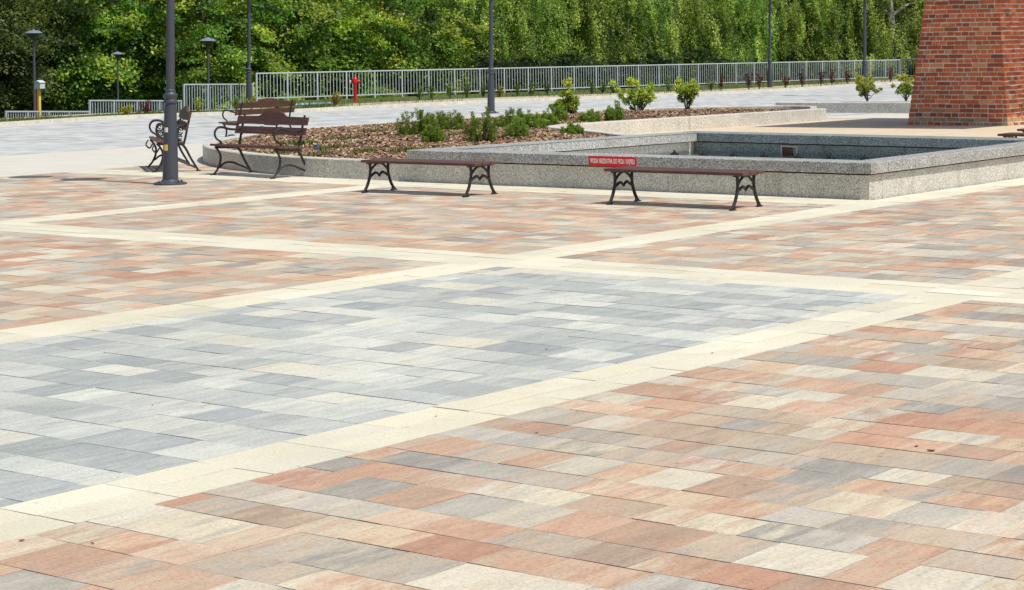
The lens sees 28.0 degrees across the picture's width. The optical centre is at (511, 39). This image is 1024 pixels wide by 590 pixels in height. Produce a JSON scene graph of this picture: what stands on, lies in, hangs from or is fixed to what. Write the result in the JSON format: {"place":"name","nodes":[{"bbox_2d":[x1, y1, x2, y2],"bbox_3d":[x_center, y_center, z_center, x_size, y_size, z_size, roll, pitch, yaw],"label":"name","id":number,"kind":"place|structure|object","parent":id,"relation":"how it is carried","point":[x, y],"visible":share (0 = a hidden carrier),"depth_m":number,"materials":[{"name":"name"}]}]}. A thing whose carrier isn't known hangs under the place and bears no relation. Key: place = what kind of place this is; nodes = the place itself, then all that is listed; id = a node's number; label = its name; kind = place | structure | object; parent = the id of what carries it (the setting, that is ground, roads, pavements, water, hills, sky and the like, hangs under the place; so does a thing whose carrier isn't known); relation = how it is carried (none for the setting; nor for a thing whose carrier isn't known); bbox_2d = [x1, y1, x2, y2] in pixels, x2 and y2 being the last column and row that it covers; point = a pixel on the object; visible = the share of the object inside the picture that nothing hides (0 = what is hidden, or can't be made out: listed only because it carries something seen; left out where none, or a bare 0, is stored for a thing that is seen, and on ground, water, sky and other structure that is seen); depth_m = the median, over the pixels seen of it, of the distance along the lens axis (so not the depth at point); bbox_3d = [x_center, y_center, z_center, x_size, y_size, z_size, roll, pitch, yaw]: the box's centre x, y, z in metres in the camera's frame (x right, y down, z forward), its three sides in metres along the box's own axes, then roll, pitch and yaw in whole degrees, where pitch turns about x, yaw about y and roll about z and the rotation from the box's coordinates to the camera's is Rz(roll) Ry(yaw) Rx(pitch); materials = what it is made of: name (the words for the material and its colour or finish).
{"place":"outdoors","nodes":[
{"label":"outdoors","id":0,"kind":"place"},
{"bbox_2d":[0,143,202,176],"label":"cream pavement","id":1,"kind":"structure","parent":0,"point":[40,163],"depth_m":36.98,"materials":[{"name":"beige stone"}]},
{"bbox_2d":[218,98,295,136],"bbox_3d":[-5.311,1.683,43.196,0.785,0.916,1.800,-1,0,36],"label":"park bench","id":2,"kind":"object","parent":1,"relation":"on","point":[276,104],"visible":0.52,"depth_m":42.91,"materials":[{"name":"brown wood"}]},
{"bbox_2d":[203,105,816,181],"bbox_3d":[-0.361,1.936,42.251,7.677,0.340,23.316,-1,0,23],"label":"planter","id":3,"kind":"object","parent":1,"relation":"on","point":[343,168],"visible":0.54,"depth_m":32.13,"materials":[{"name":"concrete"}]},
{"label":"soil","id":4,"kind":"structure","parent":3,"relation":"in","visible":0},
{"bbox_2d":[219,108,797,158],"bbox_3d":[0.074,1.796,41.890,8.672,0.234,22.619,-1,0,18],"label":"mulch bed","id":5,"kind":"object","parent":4,"relation":"on","point":[531,132],"visible":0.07,"depth_m":38.05,"materials":[{"name":"brown wood"}]},
{"bbox_2d":[266,128,460,156],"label":"weeds","id":6,"kind":"object","parent":5,"relation":"on","point":[323,153],"visible":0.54,"depth_m":33.53,"materials":[{"name":"green plant"}]},
{"bbox_2d":[395,108,438,134],"bbox_3d":[-1.692,1.498,36.750,0.801,0.604,0.828,-1,0,38],"label":"dwarf pine","id":7,"kind":"object","parent":5,"relation":"on","point":[423,122],"visible":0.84,"depth_m":36.62,"materials":[{"name":"green plant"}]},
{"bbox_2d":[420,124,445,143],"bbox_3d":[-1.332,1.602,34.312,0.455,0.422,0.395,-1,0,-15],"label":"dwarf pine","id":8,"kind":"object","parent":5,"relation":"on","point":[430,134],"visible":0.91,"depth_m":34.22,"materials":[{"name":"green plant"}]},
{"bbox_2d":[431,110,449,129],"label":"dwarf pine","id":9,"kind":"object","parent":5,"relation":"on","point":[441,117],"visible":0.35,"depth_m":38.35,"materials":[{"name":"green plant"}]},
{"bbox_2d":[444,109,464,129],"bbox_3d":[-1.135,1.569,39.217,0.510,0.500,0.506,-1,0,-5],"label":"dwarf pine","id":10,"kind":"object","parent":5,"relation":"on","point":[457,120],"visible":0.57,"depth_m":39.19,"materials":[{"name":"green plant"}]},
{"bbox_2d":[461,106,497,142],"bbox_3d":[-0.500,1.462,34.793,0.632,0.705,0.601,-1,0,-25],"label":"dwarf pine","id":11,"kind":"object","parent":5,"relation":"on","point":[487,125],"visible":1,"depth_m":34.68,"materials":[{"name":"green plant"}]},
{"bbox_2d":[497,107,528,126],"bbox_3d":[0.015,1.573,40.792,0.678,0.514,0.660,-1,0,-13],"label":"dwarf pine","id":12,"kind":"object","parent":5,"relation":"on","point":[501,122],"visible":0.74,"depth_m":40.68,"materials":[{"name":"green plant"}]},
{"bbox_2d":[501,116,529,137],"bbox_3d":[0.089,1.545,35.650,0.466,0.466,0.525,-1,0,38],"label":"dwarf pine","id":13,"kind":"object","parent":5,"relation":"on","point":[513,128],"visible":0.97,"depth_m":35.57,"materials":[{"name":"green plant"}]},
{"bbox_2d":[515,109,546,128],"bbox_3d":[0.396,1.604,40.699,0.609,0.475,0.579,-1,0,38],"label":"dwarf pine","id":14,"kind":"object","parent":5,"relation":"on","point":[535,120],"visible":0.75,"depth_m":40.60,"materials":[{"name":"green plant"}]},
{"bbox_2d":[539,113,558,125],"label":"dwarf pine","id":15,"kind":"object","parent":5,"relation":"on","point":[550,118],"visible":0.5,"depth_m":42.30,"materials":[{"name":"green plant"}]},
{"bbox_2d":[541,105,569,120],"bbox_3d":[0.935,1.613,44.223,0.629,0.443,0.644,-1,0,38],"label":"dwarf pine","id":16,"kind":"object","parent":5,"relation":"on","point":[559,113],"visible":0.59,"depth_m":44.15,"materials":[{"name":"green plant"}]},
{"bbox_2d":[559,122,584,134],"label":"dwarf pine","id":17,"kind":"object","parent":5,"relation":"on","point":[570,128],"visible":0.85,"depth_m":37.70,"materials":[{"name":"green plant"}]},
{"bbox_2d":[576,108,601,121],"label":"dwarf pine","id":18,"kind":"object","parent":5,"relation":"on","point":[589,116],"visible":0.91,"depth_m":44.25,"materials":[{"name":"green plant"}]},
{"bbox_2d":[604,100,624,120],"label":"dwarf pine","id":19,"kind":"object","parent":5,"relation":"on","point":[613,114],"visible":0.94,"depth_m":44.86,"materials":[{"name":"green plant"}]},
{"bbox_2d":[608,76,656,110],"bbox_3d":[3.090,1.403,50.435,1.243,1.037,1.276,-1,0,38],"label":"yellow shrub","id":20,"kind":"object","parent":5,"relation":"on","point":[645,96],"visible":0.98,"depth_m":50.26,"materials":[{"name":"green plant"}]},
{"bbox_2d":[673,76,700,109],"bbox_3d":[4.330,1.393,51.027,0.733,1.014,0.707,-1,0,-2],"label":"yellow shrub","id":21,"kind":"object","parent":5,"relation":"on","point":[687,91],"visible":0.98,"depth_m":50.88,"materials":[{"name":"green plant"}]},
{"bbox_2d":[547,77,580,113],"bbox_3d":[1.348,1.452,50.046,0.822,1.126,0.732,-1,0,-27],"label":"yellow shrub","id":22,"kind":"object","parent":4,"relation":"on","point":[570,103],"visible":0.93,"depth_m":49.91,"materials":[{"name":"green plant"}]},
{"bbox_2d":[106,164,246,173],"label":"plaza corner pavement","id":23,"kind":"structure","parent":0,"point":[185,168],"depth_m":33.91,"materials":[{"name":"beige stone"}]},
{"bbox_2d":[145,105,200,171],"bbox_3d":[-5.618,1.613,33.972,0.785,1.044,1.800,-1,0,-14],"label":"park bench","id":24,"kind":"object","parent":23,"relation":"on","point":[184,113],"visible":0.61,"depth_m":33.38,"materials":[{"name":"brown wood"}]},
{"bbox_2d":[228,172,410,181],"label":"paving border strip","id":25,"kind":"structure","parent":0,"point":[253,173],"depth_m":31.97,"materials":[{"name":"beige stone"}]},
{"bbox_2d":[210,111,308,178],"bbox_3d":[-3.898,1.613,31.938,0.824,0.994,1.782,-1,0,-44],"label":"park bench","id":26,"kind":"object","parent":25,"relation":"on","point":[273,118],"visible":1,"depth_m":32.01,"materials":[{"name":"brown wood"}]},
{"bbox_2d":[0,266,904,506],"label":"grey pavement","id":27,"kind":"structure","parent":0,"point":[83,409],"depth_m":13.41,"materials":[{"name":"grey stone"}]},
{"bbox_2d":[0,84,913,155],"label":"road","id":28,"kind":"structure","parent":0,"point":[69,136],"depth_m":59.70,"materials":[{"name":"grey asphalt"}]},
{"bbox_2d":[0,81,904,125],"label":"road kerb","id":29,"kind":"structure","parent":28,"relation":"on","point":[28,122],"depth_m":71.65,"materials":[{"name":"concrete"}]},
{"bbox_2d":[483,0,498,113],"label":"street lamp","id":30,"kind":"object","parent":28,"relation":"on","point":[491,95],"visible":0.95,"depth_m":61.95,"materials":[{"name":"metal"}]},
{"bbox_2d":[858,0,870,95],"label":"street lamp","id":31,"kind":"object","parent":28,"relation":"on","point":[864,66],"visible":0.72,"depth_m":78.36,"materials":[{"name":"metal"}]},
{"bbox_2d":[851,71,882,100],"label":"yellow shrub","id":32,"kind":"object","parent":28,"relation":"on","point":[864,87],"visible":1,"depth_m":67.48,"materials":[{"name":"green plant"}]},
{"bbox_2d":[0,76,914,121],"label":"verge","id":33,"kind":"structure","parent":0,"point":[461,96],"depth_m":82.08,"materials":[{"name":"green plant"}]},
{"bbox_2d":[118,105,133,114],"bbox_3d":[-11.785,2.172,62.764,0.477,0.405,0.314,-1,0,-18],"label":"yellow plant","id":34,"kind":"object","parent":33,"relation":"on","point":[126,111],"visible":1,"depth_m":62.74,"materials":[{"name":"green plant"}]},
{"bbox_2d":[138,100,151,113],"bbox_3d":[-11.366,2.107,63.682,0.396,0.524,0.619,-1,0,-2],"label":"weed","id":35,"kind":"object","parent":33,"relation":"on","point":[146,107],"visible":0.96,"depth_m":63.61,"materials":[{"name":"red plant"}]},
{"bbox_2d":[192,97,204,111],"bbox_3d":[-9.911,2.068,64.805,0.318,0.573,0.411,-1,0,38],"label":"yellow plant","id":36,"kind":"object","parent":33,"relation":"on","point":[198,105],"visible":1,"depth_m":64.78,"materials":[{"name":"green plant"}]},
{"bbox_2d":[246,0,251,102],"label":"street lamp","id":37,"kind":"object","parent":33,"relation":"on","point":[248,83],"visible":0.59,"depth_m":74.25,"materials":[{"name":"metal"}]},
{"bbox_2d":[350,76,359,101],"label":"hydrant","id":38,"kind":"object","parent":33,"relation":"on","point":[354,80],"visible":0.81,"depth_m":75.67,"materials":[{"name":"red metal"}]},
{"bbox_2d":[423,83,434,98],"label":"verge plant","id":39,"kind":"object","parent":33,"relation":"on","point":[431,90],"visible":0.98,"depth_m":77.96,"materials":[{"name":"green plant"}]},
{"bbox_2d":[460,81,470,97],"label":"verge plant","id":40,"kind":"object","parent":33,"relation":"on","point":[468,86],"visible":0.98,"depth_m":80.18,"materials":[{"name":"green plant"}]},
{"bbox_2d":[526,80,538,95],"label":"verge plant","id":41,"kind":"object","parent":33,"relation":"on","point":[531,90],"visible":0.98,"depth_m":81.97,"materials":[{"name":"green plant"}]},
{"bbox_2d":[767,0,771,86],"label":"street lamp","id":42,"kind":"object","parent":33,"relation":"on","point":[769,78],"visible":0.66,"depth_m":91.63,"materials":[{"name":"metal"}]},
{"bbox_2d":[900,58,916,75],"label":"fence","id":43,"kind":"object","parent":33,"relation":"on","point":[908,65],"visible":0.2,"depth_m":111.54,"materials":[{"name":"metal"}]},
{"bbox_2d":[1,79,913,121],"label":"gravel strip","id":44,"kind":"object","parent":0,"point":[496,98],"visible":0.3,"depth_m":79.60,"materials":[{"name":"grey gravel"}]},
{"bbox_2d":[0,172,1023,589],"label":"plaza pavement","id":45,"kind":"structure","parent":0,"point":[812,464],"depth_m":10.40,"materials":[{"name":"stone"}]},
{"bbox_2d":[154,0,186,185],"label":"street lamp","id":46,"kind":"object","parent":45,"relation":"on","point":[170,153],"visible":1,"depth_m":30.17,"materials":[{"name":"metal"}]},
{"bbox_2d":[361,158,497,197],"bbox_3d":[-1.122,1.847,27.640,2.000,0.444,0.700,-1,0,38],"label":"bench","id":47,"kind":"object","parent":45,"relation":"on","point":[469,164],"visible":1,"depth_m":27.43,"materials":[{"name":"metal"}]},
{"bbox_2d":[0,169,1023,541],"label":"pavement bands","id":48,"kind":"object","parent":45,"relation":"on","point":[74,507],"visible":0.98,"depth_m":15.67,"materials":[{"name":"beige stone"}]},
{"bbox_2d":[604,166,764,210],"bbox_3d":[2.085,1.798,25.003,2.000,0.444,0.700,-1,0,38],"label":"bench","id":49,"kind":"object","parent":45,"relation":"on","point":[737,174],"visible":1,"depth_m":24.81,"materials":[{"name":"brown wood"}]},
{"bbox_2d":[637,114,1023,137],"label":"forecourt pavement","id":50,"kind":"structure","parent":0,"point":[866,126],"depth_m":45.16,"materials":[{"name":"grey concrete"}]},
{"bbox_2d":[547,108,825,135],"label":"curved wall","id":51,"kind":"structure","parent":50,"relation":"on","point":[630,127],"depth_m":46.22,"materials":[{"name":"stone"}]},
{"bbox_2d":[997,132,1023,137],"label":"bench","id":52,"kind":"object","parent":50,"relation":"on","point":[1010,135],"visible":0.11,"depth_m":32.56,"materials":[{"name":"wood"}]},
{"bbox_2d":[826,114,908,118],"bbox_3d":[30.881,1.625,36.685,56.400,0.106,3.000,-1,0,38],"label":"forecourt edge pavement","id":53,"kind":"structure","parent":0,"point":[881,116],"depth_m":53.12,"materials":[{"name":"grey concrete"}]},
{"bbox_2d":[826,113,908,116],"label":"back road","id":54,"kind":"structure","parent":0,"point":[836,114],"depth_m":55.80,"materials":[{"name":"grey concrete"}]},
{"bbox_2d":[890,73,913,100],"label":"yellow shrub","id":55,"kind":"object","parent":54,"relation":"on","point":[905,88],"visible":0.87,"depth_m":66.74,"materials":[{"name":"green plant"}]},
{"bbox_2d":[908,0,1023,125],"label":"brick tower","id":56,"kind":"structure","parent":0,"point":[969,70],"depth_m":46.29,"materials":[{"name":"brick"}]},
{"bbox_3d":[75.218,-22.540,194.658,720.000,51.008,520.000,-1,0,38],"label":"ground","id":57,"kind":"structure","parent":0,"visible":0},
{"bbox_2d":[25,29,41,116],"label":"park lamp","id":58,"kind":"object","parent":57,"relation":"on","point":[33,33],"visible":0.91,"depth_m":79.95,"materials":[{"name":"metal"}]},
{"bbox_2d":[0,0,74,117],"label":"dark tree","id":59,"kind":"object","parent":57,"relation":"on","point":[11,47],"visible":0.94,"depth_m":83.55,"materials":[{"name":"green plant"}]},
{"bbox_2d":[34,80,45,115],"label":"marker post","id":60,"kind":"object","parent":57,"relation":"on","point":[39,85],"visible":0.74,"depth_m":78.93,"materials":[{"name":"yellow paint"}]},
{"bbox_2d":[5,111,89,117],"bbox_3d":[-14.534,2.854,64.500,0.060,1.421,4.400,-1,0,23],"label":"fence","id":61,"kind":"object","parent":57,"relation":"on","point":[47,113],"visible":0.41,"depth_m":64.05,"materials":[{"name":"metal"}]},
{"bbox_2d":[0,0,113,117],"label":"dark tree","id":62,"kind":"object","parent":57,"relation":"on","point":[75,9],"visible":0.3,"depth_m":86.90,"materials":[{"name":"green plant"}]},
{"bbox_2d":[2,0,187,115],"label":"leafy tree","id":63,"kind":"object","parent":57,"relation":"on","point":[107,61],"visible":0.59,"depth_m":88.45,"materials":[{"name":"green plant"}]},
{"bbox_2d":[112,51,122,112],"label":"park lamp","id":64,"kind":"object","parent":57,"relation":"on","point":[117,54],"visible":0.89,"depth_m":79.47,"materials":[{"name":"metal"}]},
{"bbox_2d":[88,100,181,113],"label":"fence","id":65,"kind":"object","parent":57,"relation":"on","point":[159,108],"visible":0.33,"depth_m":68.22,"materials":[{"name":"metal"}]},
{"bbox_2d":[56,0,239,112],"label":"leafy tree","id":66,"kind":"object","parent":57,"relation":"on","point":[154,52],"visible":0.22,"depth_m":90.42,"materials":[{"name":"green plant"}]},
{"bbox_2d":[199,37,215,109],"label":"park lamp","id":67,"kind":"object","parent":57,"relation":"on","point":[207,41],"visible":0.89,"depth_m":82.95,"materials":[{"name":"metal"}]},
{"bbox_2d":[130,0,304,111],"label":"leafy tree","id":68,"kind":"object","parent":57,"relation":"on","point":[233,53],"visible":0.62,"depth_m":89.54,"materials":[{"name":"green plant"}]},
{"bbox_2d":[183,83,253,109],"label":"fence","id":69,"kind":"object","parent":57,"relation":"on","point":[230,85],"visible":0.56,"depth_m":73.25,"materials":[{"name":"metal"}]},
{"bbox_2d":[212,95,244,109],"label":"bush","id":70,"kind":"object","parent":57,"relation":"on","point":[227,104],"visible":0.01,"depth_m":80.01,"materials":[{"name":"green plant"}]},
{"bbox_2d":[187,0,299,49],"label":"leafy tree","id":71,"kind":"object","parent":57,"relation":"on","point":[255,15],"visible":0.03,"depth_m":110.12,"materials":[{"name":"green plant"}]},
{"bbox_2d":[179,0,386,99],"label":"leafy tree","id":72,"kind":"object","parent":57,"relation":"on","point":[317,21],"visible":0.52,"depth_m":92.78,"materials":[{"name":"green plant"}]},
{"bbox_2d":[261,90,306,100],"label":"bush","id":73,"kind":"object","parent":57,"relation":"on","point":[290,99],"visible":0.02,"depth_m":82.70,"materials":[{"name":"green plant"}]},
{"bbox_2d":[274,0,433,98],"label":"leafy tree","id":74,"kind":"object","parent":57,"relation":"on","point":[361,64],"visible":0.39,"depth_m":95.17,"materials":[{"name":"green plant"}]},
{"bbox_2d":[351,83,410,97],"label":"bush","id":75,"kind":"object","parent":57,"relation":"on","point":[387,91],"visible":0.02,"depth_m":87.93,"materials":[{"name":"green plant"}]},
{"bbox_2d":[369,0,447,30],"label":"leafy tree","id":76,"kind":"object","parent":57,"relation":"on","point":[389,10],"visible":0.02,"depth_m":115.57,"materials":[{"name":"green plant"}]},
{"bbox_2d":[341,0,514,97],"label":"leafy tree","id":77,"kind":"object","parent":57,"relation":"on","point":[445,53],"visible":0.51,"depth_m":97.41,"materials":[{"name":"green plant"}]},
{"bbox_2d":[395,0,545,85],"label":"birch tree","id":78,"kind":"object","parent":57,"relation":"on","point":[485,7],"visible":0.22,"depth_m":104.62,"materials":[{"name":"green plant"}]},
{"bbox_2d":[458,50,536,94],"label":"dark bush","id":79,"kind":"object","parent":57,"relation":"on","point":[483,62],"visible":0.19,"depth_m":101.55,"materials":[{"name":"green plant"}]},
{"bbox_2d":[448,0,590,78],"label":"birch tree","id":80,"kind":"object","parent":57,"relation":"on","point":[546,8],"visible":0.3,"depth_m":107.06,"materials":[{"name":"green plant"}]},
{"bbox_2d":[494,50,584,91],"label":"dark bush","id":81,"kind":"object","parent":57,"relation":"on","point":[526,61],"visible":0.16,"depth_m":103.93,"materials":[{"name":"green plant"}]},
{"bbox_2d":[529,47,623,89],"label":"dark bush","id":82,"kind":"object","parent":57,"relation":"on","point":[572,58],"visible":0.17,"depth_m":106.15,"materials":[{"name":"green plant"}]},
{"bbox_2d":[518,0,644,77],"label":"birch tree","id":83,"kind":"object","parent":57,"relation":"on","point":[596,11],"visible":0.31,"depth_m":110.66,"materials":[{"name":"green plant"}]},
{"bbox_2d":[577,56,666,88],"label":"dark bush","id":84,"kind":"object","parent":57,"relation":"on","point":[616,62],"visible":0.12,"depth_m":108.81,"materials":[{"name":"green plant"}]},
{"bbox_2d":[561,0,688,84],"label":"birch tree","id":85,"kind":"object","parent":57,"relation":"on","point":[645,10],"visible":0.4,"depth_m":112.74,"materials":[{"name":"green plant"}]},
{"bbox_2d":[620,47,703,86],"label":"dark bush","id":86,"kind":"object","parent":57,"relation":"on","point":[655,58],"visible":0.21,"depth_m":111.22,"materials":[{"name":"green plant"}]},
{"bbox_2d":[618,0,756,79],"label":"birch tree","id":87,"kind":"object","parent":57,"relation":"on","point":[699,24],"visible":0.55,"depth_m":115.36,"materials":[{"name":"green plant"}]},
{"bbox_2d":[660,42,748,84],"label":"dark bush","id":88,"kind":"object","parent":57,"relation":"on","point":[708,57],"visible":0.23,"depth_m":113.43,"materials":[{"name":"green plant"}]},
{"bbox_2d":[407,131,1023,199],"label":"fountain basin","id":89,"kind":"object","parent":57,"relation":"on","point":[907,165],"visible":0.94,"depth_m":28.34,"materials":[{"name":"granite"},{"name":"water"}]},
{"bbox_2d":[589,156,635,166],"bbox_3d":[1.353,1.643,27.729,0.782,0.137,0.008,-1,0,38],"label":"notice","id":90,"kind":"object","parent":89,"relation":"attached to","point":[609,161],"visible":1,"depth_m":27.73,"materials":[{"name":"red paint"}]},
{"bbox_2d":[656,151,883,159],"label":"water","id":91,"kind":"structure","parent":89,"relation":"in","point":[697,153],"depth_m":32.68,"materials":[{"name":"liquid"}]},
{"bbox_2d":[673,0,790,77],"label":"birch tree","id":92,"kind":"object","parent":57,"relation":"on","point":[743,35],"visible":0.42,"depth_m":117.49,"materials":[{"name":"green plant"}]},
{"bbox_2d":[728,52,793,83],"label":"dark bush","id":93,"kind":"object","parent":57,"relation":"on","point":[781,69],"visible":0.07,"depth_m":116.11,"materials":[{"name":"green plant"}]},
{"bbox_2d":[739,0,846,80],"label":"birch tree","id":94,"kind":"object","parent":57,"relation":"on","point":[798,12],"visible":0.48,"depth_m":119.43,"materials":[{"name":"green plant"}]},
{"bbox_2d":[772,48,835,81],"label":"dark bush","id":95,"kind":"object","parent":57,"relation":"on","point":[793,54],"visible":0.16,"depth_m":118.20,"materials":[{"name":"green plant"}]},
{"bbox_2d":[777,0,892,76],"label":"birch tree","id":96,"kind":"object","parent":57,"relation":"on","point":[848,34],"visible":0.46,"depth_m":121.10,"materials":[{"name":"green plant"}]},
{"bbox_2d":[775,102,910,112],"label":"wall","id":97,"kind":"structure","parent":57,"relation":"on","point":[867,107],"depth_m":56.81,"materials":[{"name":"concrete"}]},
{"bbox_2d":[817,47,880,79],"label":"dark bush","id":98,"kind":"object","parent":57,"relation":"on","point":[845,53],"visible":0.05,"depth_m":120.88,"materials":[{"name":"green plant"}]},
{"bbox_2d":[827,0,924,76],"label":"birch tree","id":99,"kind":"object","parent":57,"relation":"on","point":[895,42],"visible":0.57,"depth_m":122.67,"materials":[{"name":"green plant"}]},
{"bbox_2d":[845,0,918,58],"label":"birch tree","id":100,"kind":"object","parent":57,"relation":"on","point":[880,28],"visible":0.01,"depth_m":138.85,"materials":[{"name":"green plant"}]},
{"bbox_2d":[850,54,914,77],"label":"dark bush","id":101,"kind":"object","parent":57,"relation":"on","point":[892,69],"visible":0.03,"depth_m":123.14,"materials":[{"name":"green plant"}]},
{"bbox_2d":[886,0,923,69],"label":"birch tree","id":102,"kind":"object","parent":57,"relation":"on","point":[921,4],"visible":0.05,"depth_m":124.90,"materials":[{"name":"green plant"}]},
{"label":"upstand","id":103,"kind":"object","parent":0,"visible":0},
{"bbox_2d":[255,59,900,100],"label":"fence","id":104,"kind":"object","parent":103,"relation":"on","point":[658,85],"visible":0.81,"depth_m":89.11,"materials":[{"name":"metal"}]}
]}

